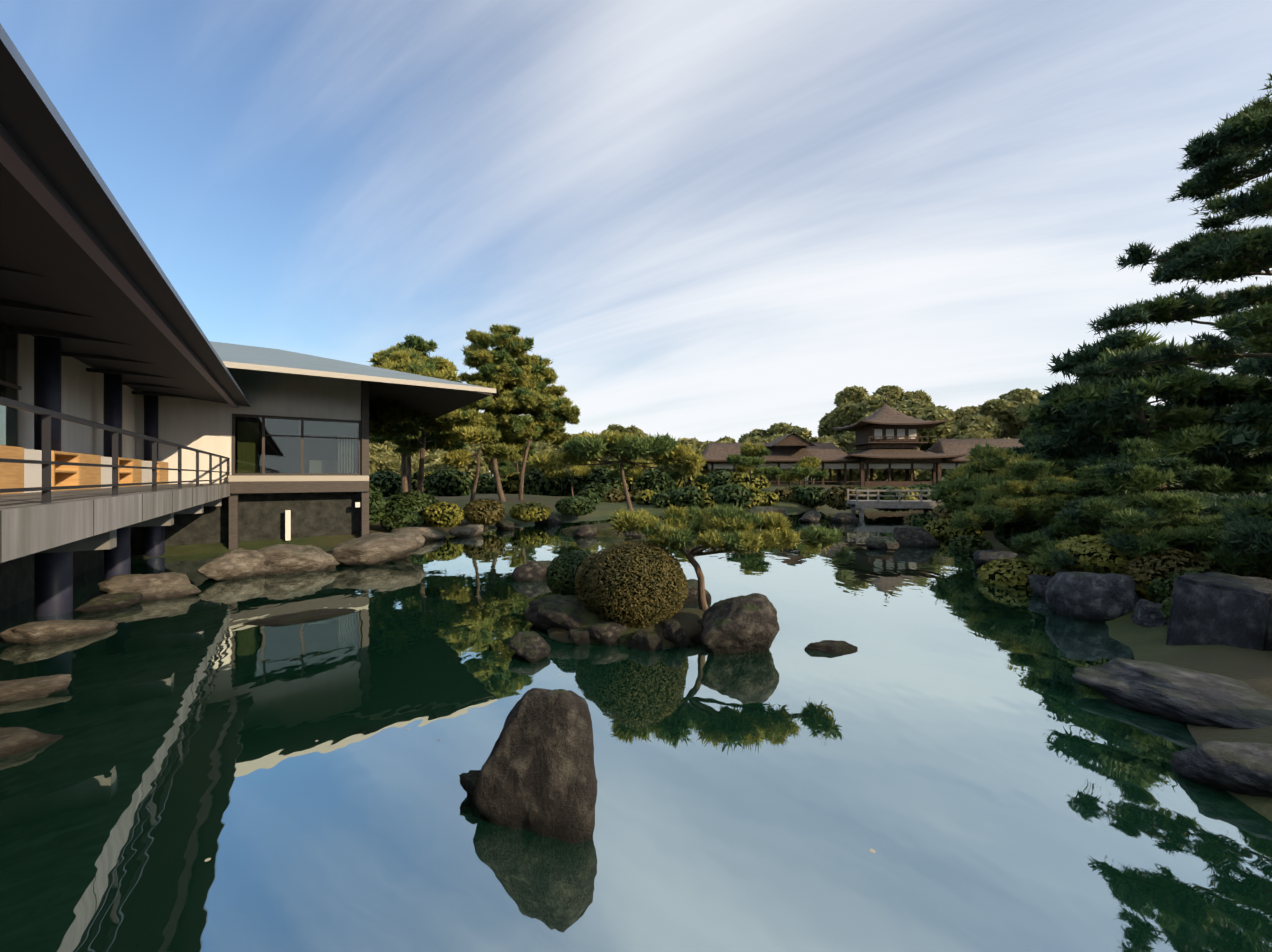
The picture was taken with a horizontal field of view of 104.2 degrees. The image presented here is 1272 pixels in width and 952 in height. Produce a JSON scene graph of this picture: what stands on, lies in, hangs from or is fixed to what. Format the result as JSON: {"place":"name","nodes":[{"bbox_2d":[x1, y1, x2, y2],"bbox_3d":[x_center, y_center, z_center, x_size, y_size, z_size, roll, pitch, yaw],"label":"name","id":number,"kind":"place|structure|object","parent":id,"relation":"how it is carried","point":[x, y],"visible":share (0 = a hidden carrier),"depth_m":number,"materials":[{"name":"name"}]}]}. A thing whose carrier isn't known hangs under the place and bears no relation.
{"place":"outdoors","nodes":[
{"label":"outdoors","id":0,"kind":"place"},
{"bbox_2d":[0,508,1271,951],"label":"water","id":1,"kind":"structure","parent":0,"point":[950,754],"depth_m":5.36,"materials":[{"name":"liquid"}]},
{"bbox_2d":[0,727,62,757],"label":"step rock","id":2,"kind":"object","parent":1,"relation":"in","point":[15,740],"visible":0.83,"depth_m":5.96,"materials":[{"name":"brown stone"}]},
{"bbox_2d":[0,674,71,703],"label":"step rock","id":3,"kind":"object","parent":1,"relation":"in","point":[16,690],"visible":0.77,"depth_m":7.38,"materials":[{"name":"brown stone"}]},
{"bbox_2d":[0,620,117,644],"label":"step rock","id":4,"kind":"object","parent":1,"relation":"in","point":[35,633],"visible":0.88,"depth_m":9.88,"materials":[{"name":"stone"}]},
{"bbox_2d":[74,592,142,612],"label":"rock","id":5,"kind":"object","parent":1,"relation":"in","point":[103,602],"visible":0.85,"depth_m":12.22,"materials":[{"name":"brown stone"}]},
{"bbox_2d":[97,572,200,600],"bbox_3d":[-13.233,3.125,13.534,2.318,0.924,1.135,0,0,-18],"label":"rock","id":6,"kind":"object","parent":1,"relation":"in","point":[164,585],"visible":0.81,"depth_m":13.34,"materials":[{"name":"brown stone"}]},
{"bbox_2d":[197,548,264,579],"bbox_3d":[-13.185,2.947,16.300,1.594,1.072,2.158,0,0,37],"label":"rock","id":7,"kind":"object","parent":1,"relation":"in","point":[239,563],"visible":0.85,"depth_m":15.79,"materials":[{"name":"grey stone"}]},
{"bbox_2d":[255,544,339,574],"bbox_3d":[-12.077,3.056,17.085,3.186,1.371,1.356,0,0,-13],"label":"rock","id":8,"kind":"object","parent":1,"relation":"in","point":[285,559],"visible":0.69,"depth_m":16.73,"materials":[{"name":"grey stone"}]},
{"bbox_2d":[243,608,356,625],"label":"mossy rock","id":9,"kind":"object","parent":1,"relation":"in","point":[300,617],"visible":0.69,"depth_m":11.36,"materials":[{"name":"stone"}]},
{"bbox_2d":[328,530,424,565],"bbox_3d":[-9.938,3.004,19.032,3.469,1.614,2.261,0,0,-30],"label":"pale rock","id":10,"kind":"object","parent":1,"relation":"in","point":[374,548],"visible":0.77,"depth_m":18.28,"materials":[{"name":"grey stone"}]},
{"bbox_2d":[449,524,483,536],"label":"rock","id":11,"kind":"object","parent":1,"relation":"in","point":[470,530],"visible":0.96,"depth_m":26.91,"materials":[{"name":"grey stone"}]},
{"bbox_2d":[459,770,479,799],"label":"foreground rock","id":12,"kind":"object","parent":1,"relation":"in","point":[467,781],"visible":0.17,"depth_m":5.05,"materials":[{"name":"grey stone"}]},
{"bbox_2d":[508,631,550,662],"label":"island rock","id":13,"kind":"object","parent":1,"relation":"in","point":[531,646],"visible":1,"depth_m":8.94,"materials":[{"name":"grey stone"}]},
{"bbox_2d":[511,560,551,580],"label":"island rock","id":14,"kind":"object","parent":1,"relation":"on","point":[532,571],"visible":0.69,"depth_m":15.59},
{"bbox_2d":[473,688,597,843],"bbox_3d":[-0.818,2.935,5.130,1.209,1.627,1.233,0,0,17],"label":"foreground rock","id":15,"kind":"object","parent":1,"relation":"in","point":[537,774],"visible":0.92,"depth_m":4.66,"materials":[{"name":"brown stone"}]},
{"bbox_2d":[547,608,704,646],"bbox_3d":[0.282,3.357,10.695,4.733,1.196,2.478,0,0,-1],"label":"island mound","id":16,"kind":"object","parent":1,"relation":"in","point":[687,621],"visible":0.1,"depth_m":9.97,"materials":[{"name":"stone"}]},
{"bbox_2d":[524,594,585,630],"bbox_3d":[-1.524,3.150,10.734,1.957,1.069,1.292,0,0,16],"label":"island rock","id":17,"kind":"object","parent":16,"relation":"on","point":[557,610],"visible":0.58,"depth_m":10.40,"materials":[{"name":"stone"}]},
{"bbox_2d":[568,628,593,643],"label":"island rock","id":18,"kind":"object","parent":16,"relation":"on","point":[579,636],"visible":0.75,"depth_m":9.63,"materials":[{"name":"grey stone"}]},
{"bbox_2d":[588,621,627,644],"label":"island rock","id":19,"kind":"object","parent":16,"relation":"on","point":[606,632],"visible":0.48,"depth_m":9.61,"materials":[{"name":"grey stone"}]},
{"bbox_2d":[627,630,662,651],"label":"island rock","id":20,"kind":"object","parent":16,"relation":"on","point":[649,641],"visible":0.81,"depth_m":9.36,"materials":[{"name":"grey stone"}]},
{"bbox_2d":[662,618,691,646],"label":"island rock","id":21,"kind":"object","parent":16,"relation":"on","point":[674,632],"visible":0.77,"depth_m":9.54,"materials":[{"name":"grey stone"}]},
{"bbox_2d":[695,618,703,641],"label":"island rock","id":22,"kind":"object","parent":16,"relation":"on","point":[700,622],"visible":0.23,"depth_m":9.94,"materials":[{"name":"stone"}]},
{"bbox_2d":[684,579,710,604],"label":"island rock","id":23,"kind":"object","parent":1,"relation":"on","point":[692,596],"visible":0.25,"depth_m":12.84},
{"bbox_2d":[701,593,779,653],"bbox_3d":[1.948,2.999,9.297,1.467,1.456,1.138,0,0,7],"label":"island rock","id":24,"kind":"object","parent":1,"relation":"in","point":[742,624],"visible":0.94,"depth_m":9.06,"materials":[{"name":"grey stone"}]},
{"bbox_2d":[748,506,786,516],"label":"rock","id":25,"kind":"object","parent":1,"relation":"in","point":[755,509],"visible":0.42,"depth_m":36.38,"materials":[{"name":"grey stone"}]},
{"bbox_2d":[798,510,820,522],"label":"rock","id":26,"kind":"object","parent":1,"relation":"in","point":[811,516],"visible":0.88,"depth_m":35.32,"materials":[{"name":"grey stone"}]},
{"bbox_2d":[804,640,857,654],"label":"rock","id":27,"kind":"object","parent":1,"relation":"in","point":[837,647],"visible":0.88,"depth_m":9.29,"materials":[{"name":"grey stone"}]},
{"bbox_2d":[830,512,859,522],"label":"rock","id":28,"kind":"object","parent":1,"relation":"in","point":[844,517],"visible":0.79,"depth_m":34.75,"materials":[{"name":"grey stone"}]},
{"bbox_2d":[865,537,887,548],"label":"rock","id":29,"kind":"object","parent":1,"relation":"in","point":[875,542],"visible":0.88,"depth_m":22.45,"materials":[{"name":"grey stone"}]},
{"bbox_2d":[893,525,939,546],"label":"rock","id":30,"kind":"object","parent":1,"relation":"in","point":[907,535],"visible":0.98,"depth_m":23.24,"materials":[{"name":"grey stone"}]},
{"bbox_2d":[0,0,1271,475],"label":"sky","id":31,"kind":"structure","parent":0,"point":[713,220],"materials":[{"name":"blue"}]},
{"bbox_2d":[131,477,1271,821],"bbox_3d":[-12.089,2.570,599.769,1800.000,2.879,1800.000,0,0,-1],"label":"ground","id":32,"kind":"structure","parent":0,"point":[1251,667],"depth_m":9.78,"materials":[{"name":"green plant"}]},
{"bbox_2d":[0,23,250,616],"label":"building","id":33,"kind":"structure","parent":32,"relation":"on","point":[100,328],"depth_m":9.59,"materials":[{"name":"concrete"}]},
{"bbox_2d":[0,341,495,549],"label":"building wing","id":34,"kind":"structure","parent":32,"relation":"on","point":[292,442],"depth_m":22.67,"materials":[{"name":"paint"}]},
{"bbox_2d":[391,527,445,540],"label":"rock","id":35,"kind":"object","parent":32,"relation":"on","point":[429,534],"visible":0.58,"depth_m":25.11,"materials":[{"name":"grey stone"}]},
{"bbox_2d":[495,520,514,529],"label":"rock","id":36,"kind":"object","parent":32,"relation":"on","point":[506,525],"visible":0.81,"depth_m":30.29,"materials":[{"name":"grey stone"}]},
{"bbox_2d":[534,512,560,524],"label":"rock","id":37,"kind":"object","parent":32,"relation":"on","point":[552,519],"visible":0.54,"depth_m":33.44,"materials":[{"name":"grey stone"}]},
{"bbox_2d":[560,523,645,537],"bbox_3d":[-1.154,3.371,28.854,6.678,1.334,5.199,0,0,-1],"label":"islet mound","id":38,"kind":"object","parent":32,"relation":"on","point":[604,530],"visible":0.23,"depth_m":27.19,"materials":[{"name":"green plant"}]},
{"bbox_2d":[573,524,597,536],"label":"islet rock","id":39,"kind":"object","parent":38,"relation":"on","point":[587,530],"visible":0.73,"depth_m":26.72,"materials":[{"name":"grey stone"}]},
{"bbox_2d":[624,529,641,536],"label":"islet rock","id":40,"kind":"object","parent":38,"relation":"on","point":[635,534],"visible":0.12,"depth_m":26.52,"materials":[{"name":"grey stone"}]},
{"bbox_2d":[365,324,1077,555],"bbox_3d":[-3.214,-5.992,34.802,48.032,16.003,52.496,0,0,-1],"label":"pine foliage","id":41,"kind":"object","parent":32,"relation":"on","point":[685,460],"visible":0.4,"depth_m":32.72,"materials":[{"name":"green plant"}]},
{"bbox_2d":[369,465,1269,627],"bbox_3d":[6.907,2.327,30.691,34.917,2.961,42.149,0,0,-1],"label":"clipped shrubs","id":42,"kind":"object","parent":32,"relation":"on","point":[682,590],"visible":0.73,"depth_m":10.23,"materials":[{"name":"green plant"}]},
{"bbox_2d":[369,73,1271,576],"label":"pine foliage","id":43,"kind":"object","parent":32,"relation":"on","point":[1193,531],"visible":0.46,"depth_m":17.02,"materials":[{"name":"green plant"}]},
{"bbox_2d":[369,385,1271,483],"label":"broadleaf foliage","id":44,"kind":"object","parent":32,"relation":"on","point":[855,404],"visible":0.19,"depth_m":104.20,"materials":[{"name":"green plant"}]},
{"bbox_2d":[373,121,1271,610],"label":"tree trunks","id":45,"kind":"object","parent":32,"relation":"on","point":[423,441],"visible":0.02,"depth_m":20.69,"materials":[{"name":"brown plant"}]},
{"bbox_2d":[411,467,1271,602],"bbox_3d":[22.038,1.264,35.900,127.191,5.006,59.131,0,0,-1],"label":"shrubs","id":46,"kind":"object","parent":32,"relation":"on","point":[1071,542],"visible":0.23,"depth_m":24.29,"materials":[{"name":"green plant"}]},
{"bbox_2d":[846,489,942,516],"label":"bridge","id":47,"kind":"structure","parent":32,"relation":"on","point":[860,506],"depth_m":39.82,"materials":[{"name":"grey wood"}]},
{"bbox_2d":[702,393,1252,486],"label":"pavilion","id":48,"kind":"structure","parent":32,"relation":"on","point":[887,436],"depth_m":69.89,"materials":[{"name":"brown wood"}]},
{"bbox_2d":[973,548,1017,565],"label":"rock","id":49,"kind":"object","parent":32,"relation":"on","point":[981,557],"visible":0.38,"depth_m":17.77,"materials":[{"name":"grey stone"}]},
{"bbox_2d":[1028,574,1052,597],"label":"rock","id":50,"kind":"object","parent":32,"relation":"on","point":[1038,584],"visible":0.33,"depth_m":13.59,"materials":[{"name":"grey stone"}]},
{"bbox_2d":[1045,572,1139,621],"bbox_3d":[10.872,2.934,11.762,1.856,1.374,1.368,0,0,10],"label":"rock","id":51,"kind":"object","parent":32,"relation":"on","point":[1096,596],"visible":0.83,"depth_m":11.34,"materials":[{"name":"grey stone"}]},
{"bbox_2d":[968,111,1271,567],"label":"pine tree","id":52,"kind":"object","parent":32,"relation":"on","point":[1254,533],"visible":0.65,"depth_m":13.86,"materials":[{"name":"green plant"}]},
{"bbox_2d":[1131,599,1168,627],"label":"rock","id":53,"kind":"object","parent":32,"relation":"on","point":[1147,614],"visible":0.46,"depth_m":10.18,"materials":[{"name":"grey stone"}]},
{"bbox_2d":[1072,658,1271,728],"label":"slab rock","id":54,"kind":"object","parent":32,"relation":"on","point":[1183,695],"visible":0.83,"depth_m":6.82,"materials":[{"name":"grey stone"}]},
{"bbox_2d":[1166,572,1271,650],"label":"rock block","id":55,"kind":"object","parent":32,"relation":"on","point":[1214,608],"visible":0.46,"depth_m":8.43,"materials":[{"name":"grey stone"}]},
{"bbox_2d":[1169,741,1271,796],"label":"slab rock","id":56,"kind":"object","parent":32,"relation":"on","point":[1244,768],"visible":0.88,"depth_m":5.19,"materials":[{"name":"grey stone"}]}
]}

